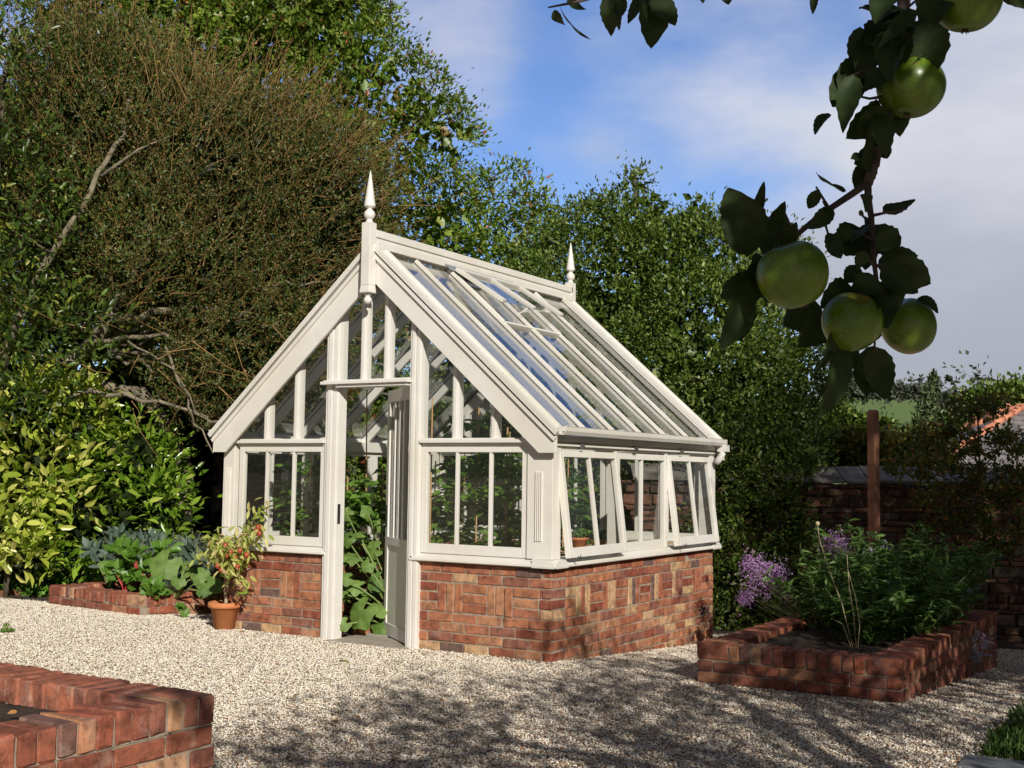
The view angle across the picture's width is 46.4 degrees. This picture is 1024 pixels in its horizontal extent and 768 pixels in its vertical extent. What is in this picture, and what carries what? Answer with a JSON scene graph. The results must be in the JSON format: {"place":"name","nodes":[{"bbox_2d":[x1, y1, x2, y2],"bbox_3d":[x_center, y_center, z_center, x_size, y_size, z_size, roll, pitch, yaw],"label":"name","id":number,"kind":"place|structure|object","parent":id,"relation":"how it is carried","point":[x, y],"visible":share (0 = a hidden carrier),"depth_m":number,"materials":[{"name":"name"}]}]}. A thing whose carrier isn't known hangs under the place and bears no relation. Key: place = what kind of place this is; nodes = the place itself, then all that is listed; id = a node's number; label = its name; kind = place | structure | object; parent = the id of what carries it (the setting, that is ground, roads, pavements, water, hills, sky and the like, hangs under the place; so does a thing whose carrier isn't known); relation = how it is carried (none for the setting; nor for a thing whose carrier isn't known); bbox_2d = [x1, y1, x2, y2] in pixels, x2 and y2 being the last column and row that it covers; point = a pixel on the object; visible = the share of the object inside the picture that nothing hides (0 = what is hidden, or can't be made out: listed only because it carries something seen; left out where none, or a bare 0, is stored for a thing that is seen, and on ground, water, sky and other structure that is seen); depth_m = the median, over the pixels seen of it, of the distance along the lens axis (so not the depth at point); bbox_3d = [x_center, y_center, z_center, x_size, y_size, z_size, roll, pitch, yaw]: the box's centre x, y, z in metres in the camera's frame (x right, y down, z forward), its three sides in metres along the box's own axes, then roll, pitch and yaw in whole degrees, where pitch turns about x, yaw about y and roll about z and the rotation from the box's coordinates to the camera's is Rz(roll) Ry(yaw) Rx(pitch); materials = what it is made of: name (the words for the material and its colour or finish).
{"place":"outdoors","nodes":[
{"label":"outdoors","id":0,"kind":"place"},
{"bbox_2d":[0,501,1023,767],"bbox_3d":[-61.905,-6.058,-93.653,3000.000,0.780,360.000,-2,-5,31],"label":"ground","id":1,"kind":"structure","parent":0,"point":[632,759],"depth_m":6.71,"materials":[{"name":"beige gravel"}]},
{"bbox_2d":[0,623,14,632],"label":"garden weed","id":2,"kind":"object","parent":1,"relation":"on","point":[5,628],"visible":0.98,"depth_m":9.85,"materials":[{"name":"green plant"}]},
{"bbox_2d":[0,662,213,767],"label":"raised bed","id":3,"kind":"object","parent":1,"relation":"on","point":[96,722],"visible":1,"depth_m":4.13,"materials":[{"name":"red brick"}]},
{"bbox_2d":[0,710,56,717],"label":"leaf litter","id":4,"kind":"object","parent":3,"relation":"on","point":[12,712],"visible":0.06,"depth_m":4.29,"materials":[{"name":"orange plant"}]},
{"bbox_2d":[49,574,223,614],"bbox_3d":[-3.328,2.371,12.765,1.606,0.526,2.614,-3,-5,38],"label":"raised bed","id":5,"kind":"object","parent":1,"relation":"on","point":[101,596],"visible":0.23,"depth_m":11.73,"materials":[{"name":"red brick"}]},
{"bbox_2d":[79,536,139,587],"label":"kale plant","id":6,"kind":"object","parent":5,"relation":"on","point":[94,550],"visible":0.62,"depth_m":12.48,"materials":[{"name":"green plant"}]},
{"bbox_2d":[100,556,148,590],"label":"chard plant","id":7,"kind":"object","parent":5,"relation":"on","point":[117,570],"visible":0.91,"depth_m":11.96,"materials":[{"name":"green plant"}]},
{"bbox_2d":[104,523,166,559],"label":"kale plant","id":8,"kind":"object","parent":5,"relation":"on","point":[114,532],"visible":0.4,"depth_m":12.88,"materials":[{"name":"green plant"}]},
{"bbox_2d":[102,533,184,591],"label":"chard plant","id":9,"kind":"object","parent":5,"relation":"on","point":[127,548],"visible":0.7,"depth_m":11.97,"materials":[{"name":"green plant"}]},
{"bbox_2d":[91,528,199,580],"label":"lavender clump","id":10,"kind":"object","parent":5,"relation":"on","point":[177,541],"visible":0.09,"depth_m":13.01,"materials":[{"name":"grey plant"}]},
{"bbox_2d":[139,576,172,599],"bbox_3d":[-3.432,1.945,11.407,0.295,0.232,0.311,0,-4,14],"label":"lettuce","id":11,"kind":"object","parent":5,"relation":"in","point":[150,586],"visible":1,"depth_m":11.38,"materials":[{"name":"green plant"}]},
{"bbox_2d":[133,532,204,587],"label":"lavender clump","id":12,"kind":"object","parent":5,"relation":"on","point":[179,555],"visible":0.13,"depth_m":12.70,"materials":[{"name":"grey plant"}]},
{"bbox_2d":[149,550,223,598],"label":"squash plant","id":13,"kind":"object","parent":5,"relation":"on","point":[206,584],"visible":0.94,"depth_m":11.57,"materials":[{"name":"green plant"}]},
{"bbox_2d":[169,543,223,588],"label":"lavender clump","id":14,"kind":"object","parent":5,"relation":"on","point":[214,571],"visible":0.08,"depth_m":12.52,"materials":[{"name":"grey plant"}]},
{"bbox_2d":[178,536,222,595],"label":"kale plant","id":15,"kind":"object","parent":5,"relation":"on","point":[188,548],"visible":0.27,"depth_m":11.76,"materials":[{"name":"green plant"}]},
{"bbox_2d":[189,497,273,630],"bbox_3d":[-2.349,1.518,10.023,0.795,1.142,0.678,-2,-5,31],"label":"potted chilli","id":16,"kind":"object","parent":1,"relation":"on","point":[228,552],"visible":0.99,"depth_m":9.92,"materials":[{"name":"plant"}]},
{"bbox_2d":[269,452,319,536],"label":"tomato plant","id":17,"kind":"object","parent":1,"relation":"on","point":[287,498],"visible":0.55,"depth_m":10.78,"materials":[{"name":"green plant"}]},
{"bbox_2d":[307,477,377,617],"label":"tomato plant","id":18,"kind":"object","parent":1,"relation":"on","point":[348,493],"visible":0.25,"depth_m":10.62,"materials":[{"name":"green plant"}]},
{"bbox_2d":[344,468,407,622],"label":"tomato plant","id":19,"kind":"object","parent":1,"relation":"on","point":[366,497],"visible":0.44,"depth_m":10.51,"materials":[{"name":"green plant"}]},
{"bbox_2d":[368,456,438,595],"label":"tomato plant","id":20,"kind":"object","parent":1,"relation":"on","point":[377,471],"visible":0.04,"depth_m":11.76,"materials":[{"name":"green plant"}]},
{"bbox_2d":[407,461,465,543],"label":"tomato plant","id":21,"kind":"object","parent":1,"relation":"on","point":[440,502],"visible":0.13,"depth_m":10.35,"materials":[{"name":"green plant"}]},
{"bbox_2d":[431,452,495,544],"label":"tomato plant","id":22,"kind":"object","parent":1,"relation":"on","point":[462,520],"visible":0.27,"depth_m":11.79,"materials":[{"name":"green plant"}]},
{"bbox_2d":[208,170,729,662],"bbox_3d":[-0.288,0.485,10.951,3.600,4.195,3.494,-2,-5,31],"label":"greenhouse","id":23,"kind":"object","parent":1,"relation":"on","point":[536,596],"visible":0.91,"depth_m":9.83,"materials":[{"name":"wood"}]},
{"bbox_2d":[245,452,308,536],"bbox_3d":[-2.193,0.999,10.899,0.045,0.828,0.960,-2,-5,31],"label":"window","id":24,"kind":"structure","parent":23,"relation":"in","point":[305,455],"depth_m":11.00,"materials":[{"name":"beige paint"}]},
{"bbox_2d":[237,446,324,546],"bbox_3d":[-1.944,0.940,10.113,0.960,0.830,0.045,-2,-5,31],"label":"window","id":25,"kind":"structure","parent":23,"relation":"in","point":[292,539],"depth_m":10.07,"materials":[{"name":"beige paint"}]},
{"bbox_2d":[307,452,373,536],"bbox_3d":[-1.682,1.069,11.740,0.045,0.828,0.985,-2,-5,31],"label":"window","id":26,"kind":"structure","parent":23,"relation":"in","point":[370,471],"depth_m":11.97,"materials":[{"name":"beige paint"}]},
{"bbox_2d":[340,505,386,634],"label":"cucumber plant","id":27,"kind":"object","parent":23,"relation":"on","point":[361,617],"visible":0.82,"depth_m":9.96,"materials":[{"name":"green plant"}]},
{"bbox_2d":[365,389,367,608],"bbox_3d":[-1.317,1.108,10.793,0.018,2.115,0.156,0,-4,6],"label":"bamboo cane","id":28,"kind":"object","parent":23,"relation":"on","point":[366,476],"visible":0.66,"depth_m":10.79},
{"bbox_2d":[372,453,408,532],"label":"window","id":29,"kind":"structure","parent":23,"relation":"in","point":[376,455],"depth_m":12.20,"materials":[{"name":"beige paint"}]},
{"bbox_2d":[380,387,409,643],"bbox_3d":[-0.942,1.050,9.738,0.098,2.030,0.700,2,-5,-22],"label":"door","id":30,"kind":"structure","parent":23,"relation":"in","point":[398,400],"depth_m":9.79,"materials":[{"name":"beige paint"}]},
{"bbox_2d":[429,397,432,542],"bbox_3d":[-0.654,1.095,9.570,0.017,1.976,0.100,1,-4,-4],"label":"bamboo cane","id":31,"kind":"object","parent":23,"relation":"on","point":[431,475],"visible":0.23,"depth_m":9.57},
{"bbox_2d":[420,446,527,557],"bbox_3d":[-0.285,0.887,9.109,0.965,0.830,0.045,-2,-5,31],"label":"window","id":32,"kind":"structure","parent":23,"relation":"in","point":[426,547],"depth_m":9.11,"materials":[{"name":"beige paint"}]},
{"bbox_2d":[439,452,518,532],"bbox_3d":[-0.354,1.148,12.767,1.000,0.858,0.045,-2,-5,31],"label":"window","id":33,"kind":"structure","parent":23,"relation":"in","point":[443,455],"depth_m":12.88,"materials":[{"name":"beige paint"}]},
{"bbox_2d":[493,487,521,546],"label":"tomato plant","id":34,"kind":"object","parent":23,"relation":"in","point":[511,529],"visible":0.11,"depth_m":12.01,"materials":[{"name":"green plant"}]},
{"bbox_2d":[519,458,605,536],"bbox_3d":[0.510,1.121,12.245,1.000,0.858,0.045,-2,-5,31],"label":"window","id":35,"kind":"structure","parent":23,"relation":"in","point":[602,461],"depth_m":11.99,"materials":[{"name":"beige paint"}]},
{"bbox_2d":[560,459,597,546],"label":"tomato plant","id":36,"kind":"object","parent":23,"relation":"in","point":[575,479],"visible":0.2,"depth_m":11.65,"materials":[{"name":"green plant"}]},
{"bbox_2d":[559,450,627,558],"bbox_3d":[0.639,0.920,9.186,0.182,0.801,0.965,-2,-5,31],"label":"window","id":37,"kind":"structure","parent":23,"relation":"in","point":[570,552],"depth_m":9.17,"materials":[{"name":"beige paint"}]},
{"bbox_2d":[560,540,673,555],"bbox_3d":[0.890,1.798,10.553,0.465,0.741,1.930,-2,-5,31],"label":"staging bench","id":38,"kind":"object","parent":23,"relation":"on","point":[562,552],"visible":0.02,"depth_m":10.60,"materials":[{"name":"brown wood"}]},
{"bbox_2d":[571,527,592,547],"bbox_3d":[0.579,1.280,9.916,0.217,0.189,0.189,0,-4,16],"label":"seedling pot","id":39,"kind":"object","parent":38,"relation":"on","point":[579,541],"visible":0.91,"depth_m":9.88,"materials":[{"name":"ceramic"}]},
{"bbox_2d":[617,453,664,551],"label":"window","id":40,"kind":"structure","parent":23,"relation":"in","point":[641,544],"depth_m":10.07,"materials":[{"name":"beige paint"}]},
{"bbox_2d":[605,453,698,539],"bbox_3d":[1.373,1.093,11.722,1.000,0.858,0.045,-2,-5,31],"label":"window","id":41,"kind":"structure","parent":23,"relation":"in","point":[629,534],"depth_m":11.67,"materials":[{"name":"beige paint"}]},
{"bbox_2d":[667,455,718,546],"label":"window","id":42,"kind":"structure","parent":23,"relation":"in","point":[714,537],"depth_m":10.85,"materials":[{"name":"beige paint"}]},
{"bbox_2d":[431,407,508,545],"bbox_3d":[-0.350,1.187,9.647,0.699,2.000,0.681,-2,-5,31],"label":"tomato plant","id":43,"kind":"object","parent":1,"relation":"on","point":[446,536],"visible":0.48,"depth_m":9.64,"materials":[{"name":"green plant"}]},
{"bbox_2d":[460,427,521,546],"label":"tomato plant","id":44,"kind":"object","parent":1,"relation":"on","point":[511,475],"visible":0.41,"depth_m":9.51,"materials":[{"name":"green plant"}]},
{"bbox_2d":[462,432,521,546],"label":"tomato plant","id":45,"kind":"object","parent":1,"relation":"on","point":[501,518],"visible":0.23,"depth_m":10.07,"materials":[{"name":"green plant"}]},
{"bbox_2d":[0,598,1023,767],"bbox_3d":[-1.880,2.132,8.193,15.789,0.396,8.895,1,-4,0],"label":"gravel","id":46,"kind":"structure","parent":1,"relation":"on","point":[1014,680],"depth_m":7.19,"materials":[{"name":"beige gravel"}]},
{"bbox_2d":[175,601,190,617],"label":"garden weed","id":47,"kind":"object","parent":46,"relation":"on","point":[182,608],"visible":0.95,"depth_m":11.18,"materials":[{"name":"green plant"}]},
{"bbox_2d":[499,473,577,550],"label":"tomato plant","id":48,"kind":"object","parent":1,"relation":"on","point":[512,534],"visible":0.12,"depth_m":9.48,"materials":[{"name":"green plant"}]},
{"bbox_2d":[560,463,591,546],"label":"tomato plant","id":49,"kind":"object","parent":1,"relation":"on","point":[574,523],"visible":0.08,"depth_m":10.53,"materials":[{"name":"green plant"}]},
{"bbox_2d":[548,0,1023,416],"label":"apple tree","id":50,"kind":"object","parent":1,"relation":"on","point":[901,48],"visible":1,"depth_m":1.40,"materials":[{"name":"green plant"}]},
{"bbox_2d":[621,463,1023,642],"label":"brick wall","id":51,"kind":"structure","parent":1,"relation":"on","point":[1005,593],"depth_m":13.39,"materials":[{"name":"red brick"},{"name":"slate"}]},
{"bbox_2d":[697,609,996,703],"bbox_3d":[2.661,2.121,9.016,1.354,0.621,3.366,-2,-5,31],"label":"raised bed","id":52,"kind":"object","parent":1,"relation":"on","point":[791,653],"visible":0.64,"depth_m":7.83,"materials":[{"name":"red brick"}]},
{"bbox_2d":[728,543,815,628],"bbox_3d":[2.328,1.648,9.870,0.566,0.617,1.222,3,-5,-26],"label":"meadow rue","id":53,"kind":"object","parent":52,"relation":"on","point":[744,596],"visible":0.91,"depth_m":10.16,"materials":[{"name":"purple plant"}]},
{"bbox_2d":[781,524,859,609],"bbox_3d":[2.858,1.572,9.985,0.926,0.772,1.031,4,-5,-33],"label":"meadow rue","id":54,"kind":"object","parent":52,"relation":"on","point":[838,540],"visible":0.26,"depth_m":10.07,"materials":[{"name":"purple plant"}]},
{"bbox_2d":[761,542,894,629],"bbox_3d":[2.490,1.586,9.377,0.911,0.664,1.097,2,-4,-16],"label":"leafy perennial","id":55,"kind":"object","parent":52,"relation":"on","point":[822,579],"visible":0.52,"depth_m":9.26,"materials":[{"name":"green plant"}]},
{"bbox_2d":[815,521,859,647],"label":"dry stalks","id":56,"kind":"object","parent":52,"relation":"on","point":[817,523],"visible":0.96,"depth_m":8.30,"materials":[{"name":"plant"}]},
{"bbox_2d":[810,580,925,644],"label":"leafy perennial","id":57,"kind":"object","parent":52,"relation":"on","point":[875,621],"visible":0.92,"depth_m":8.41,"materials":[{"name":"green plant"}]},
{"bbox_2d":[804,518,950,595],"bbox_3d":[3.081,1.545,10.014,1.196,0.834,1.276,-2,-5,31],"label":"leafy perennial","id":58,"kind":"object","parent":52,"relation":"on","point":[882,542],"visible":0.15,"depth_m":10.04,"materials":[{"name":"green plant"}]},
{"bbox_2d":[820,531,998,632],"bbox_3d":[3.029,1.530,9.227,1.314,0.745,1.377,-2,-5,31],"label":"leafy perennial","id":59,"kind":"object","parent":52,"relation":"on","point":[936,574],"visible":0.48,"depth_m":9.18,"materials":[{"name":"green plant"}]},
{"bbox_2d":[840,565,984,640],"bbox_3d":[2.886,1.599,8.737,1.090,0.531,0.807,-2,-5,31],"label":"leafy perennial","id":60,"kind":"object","parent":52,"relation":"on","point":[923,613],"visible":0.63,"depth_m":8.57,"materials":[{"name":"green plant"}]},
{"bbox_2d":[845,530,1009,620],"bbox_3d":[3.395,1.572,9.774,1.236,0.752,1.084,-2,-5,31],"label":"leafy perennial","id":61,"kind":"object","parent":52,"relation":"on","point":[968,563],"visible":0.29,"depth_m":9.61,"materials":[{"name":"green plant"}]},
{"bbox_2d":[895,575,986,629],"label":"leafy perennial","id":62,"kind":"object","parent":52,"relation":"on","point":[952,617],"visible":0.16,"depth_m":9.07,"materials":[{"name":"green plant"}]},
{"bbox_2d":[961,630,994,663],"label":"aster clump","id":63,"kind":"object","parent":52,"relation":"on","point":[978,656],"visible":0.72,"depth_m":9.15,"materials":[{"name":"purple plant"}]},
{"bbox_2d":[867,410,879,560],"bbox_3d":[3.381,1.465,11.158,0.077,2.449,0.077,4,-5,-34],"label":"timber post","id":64,"kind":"object","parent":1,"relation":"on","point":[873,468],"visible":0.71,"depth_m":11.18,"materials":[{"name":"brown wood"}]},
{"bbox_2d":[888,405,1023,485],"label":"outbuilding","id":65,"kind":"structure","parent":1,"relation":"on","point":[1017,418],"depth_m":21.82,"materials":[{"name":"brick"}]},
{"bbox_2d":[956,754,1023,767],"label":"stone edging","id":66,"kind":"object","parent":1,"relation":"on","point":[972,761],"visible":1,"depth_m":5.72,"materials":[{"name":"grey stone"}]},
{"bbox_2d":[964,403,1023,425],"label":"neighbouring house","id":67,"kind":"structure","parent":1,"relation":"on","point":[997,410],"depth_m":31.83,"materials":[{"name":"ceramic"}]},
{"bbox_2d":[0,0,1023,398],"label":"sky","id":68,"kind":"structure","parent":0,"point":[732,95],"materials":[{"name":"blue"}]},
{"bbox_2d":[1,529,1023,648],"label":"planting soil","id":69,"kind":"structure","parent":0,"point":[1014,645],"depth_m":12.95,"materials":[{"name":"brown soil"}]},
{"bbox_2d":[0,590,48,596],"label":"edging board","id":70,"kind":"object","parent":69,"relation":"on","point":[12,592],"visible":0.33,"depth_m":13.19,"materials":[{"name":"brown wood"}]},
{"bbox_2d":[0,458,75,596],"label":"spotted laurel","id":71,"kind":"object","parent":69,"relation":"on","point":[19,540],"visible":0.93,"depth_m":12.80,"materials":[{"name":"green plant"}]},
{"bbox_2d":[0,566,79,596],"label":"ground cover","id":72,"kind":"object","parent":69,"relation":"on","point":[46,583],"visible":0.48,"depth_m":13.46,"materials":[{"name":"green plant"}]},
{"bbox_2d":[0,0,162,456],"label":"leafy tree","id":73,"kind":"object","parent":69,"relation":"on","point":[19,52],"visible":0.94,"depth_m":13.20,"materials":[{"name":"green plant"}]},
{"bbox_2d":[0,352,166,586],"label":"spotted laurel","id":74,"kind":"object","parent":69,"relation":"on","point":[33,462],"visible":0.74,"depth_m":13.31,"materials":[{"name":"green plant"}]},
{"bbox_2d":[0,11,202,372],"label":"leaning sapling","id":75,"kind":"object","parent":69,"relation":"on","point":[98,172],"visible":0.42,"depth_m":13.59,"materials":[{"name":"green plant"}]},
{"bbox_2d":[14,383,222,584],"bbox_3d":[-4.615,1.248,13.662,2.542,2.514,2.042,1,-4,1],"label":"laurel","id":76,"kind":"object","parent":69,"relation":"on","point":[133,503],"visible":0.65,"depth_m":13.53,"materials":[{"name":"green plant"}]},
{"bbox_2d":[0,0,463,541],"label":"twiggy shrub tree","id":77,"kind":"object","parent":69,"relation":"on","point":[266,214],"visible":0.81,"depth_m":13.70,"materials":[{"name":"green plant"}]},
{"bbox_2d":[0,0,501,572],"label":"evergreen oak","id":78,"kind":"object","parent":69,"relation":"on","point":[336,24],"visible":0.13,"depth_m":17.03,"materials":[{"name":"green plant"}]},
{"bbox_2d":[0,14,653,576],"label":"background thicket","id":79,"kind":"object","parent":69,"relation":"on","point":[256,490],"visible":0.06,"depth_m":18.85,"materials":[{"name":"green plant"}]},
{"bbox_2d":[383,147,602,525],"bbox_3d":[-0.345,-0.253,18.410,3.827,7.069,2.306,1,-4,-6],"label":"evergreen oak","id":80,"kind":"object","parent":69,"relation":"on","point":[502,212],"visible":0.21,"depth_m":18.27,"materials":[{"name":"green plant"}]},
{"bbox_2d":[433,150,857,631],"bbox_3d":[1.635,0.201,15.086,5.841,6.271,4.051,-2,-5,31],"label":"bay tree","id":81,"kind":"object","parent":69,"relation":"on","point":[634,322],"visible":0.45,"depth_m":14.12,"materials":[{"name":"green plant"}]},
{"bbox_2d":[800,395,970,483],"bbox_3d":[5.909,1.846,18.901,2.750,3.546,1.155,0,-4,5],"label":"garden shrub","id":82,"kind":"object","parent":69,"relation":"on","point":[858,416],"visible":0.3,"depth_m":18.83,"materials":[{"name":"green plant"}]},
{"bbox_2d":[808,414,968,484],"bbox_3d":[5.049,1.803,16.106,1.943,2.833,1.969,-2,-5,31],"label":"garden shrub","id":83,"kind":"object","parent":69,"relation":"on","point":[856,450],"visible":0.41,"depth_m":15.81,"materials":[{"name":"green plant"}]},
{"bbox_2d":[907,369,949,483],"bbox_3d":[6.053,1.605,17.487,0.896,3.667,0.867,2,-4,-11],"label":"young conifer","id":84,"kind":"object","parent":69,"relation":"on","point":[929,388],"visible":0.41,"depth_m":17.45,"materials":[{"name":"green plant"}]},
{"bbox_2d":[881,386,1023,609],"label":"maple","id":85,"kind":"object","parent":69,"relation":"on","point":[974,448],"visible":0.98,"depth_m":12.44,"materials":[{"name":"green plant"}]},
{"bbox_2d":[948,366,1023,414],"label":"garden shrub","id":86,"kind":"object","parent":69,"relation":"on","point":[1010,385],"visible":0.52,"depth_m":33.73,"materials":[{"name":"green plant"}]},
{"bbox_2d":[588,530,606,545],"bbox_3d":[0.714,1.278,9.892,0.200,0.193,0.181,1,-4,-5],"label":"seedling pot","id":87,"kind":"object","parent":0,"point":[601,534],"visible":0.62,"depth_m":9.85,"materials":[{"name":"ceramic"}]},
{"bbox_2d":[345,398,967,488],"bbox_3d":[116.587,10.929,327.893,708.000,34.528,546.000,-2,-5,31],"label":"hill","id":88,"kind":"structure","parent":0,"point":[902,412],"depth_m":264.30,"materials":[{"name":"green plant"}]},
{"bbox_2d":[444,349,1014,428],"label":"woodland","id":89,"kind":"object","parent":88,"relation":"on","point":[947,377],"visible":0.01,"depth_m":209.53,"materials":[{"name":"green plant"}]},
{"bbox_2d":[803,374,963,409],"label":"field hedge","id":90,"kind":"object","parent":88,"relation":"on","point":[900,392],"visible":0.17,"depth_m":184.27,"materials":[{"name":"green plant"}]},
{"bbox_2d":[974,697,1023,760],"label":"grass","id":91,"kind":"structure","parent":0,"point":[1001,739],"depth_m":6.06,"materials":[{"name":"green plant"}]}
]}

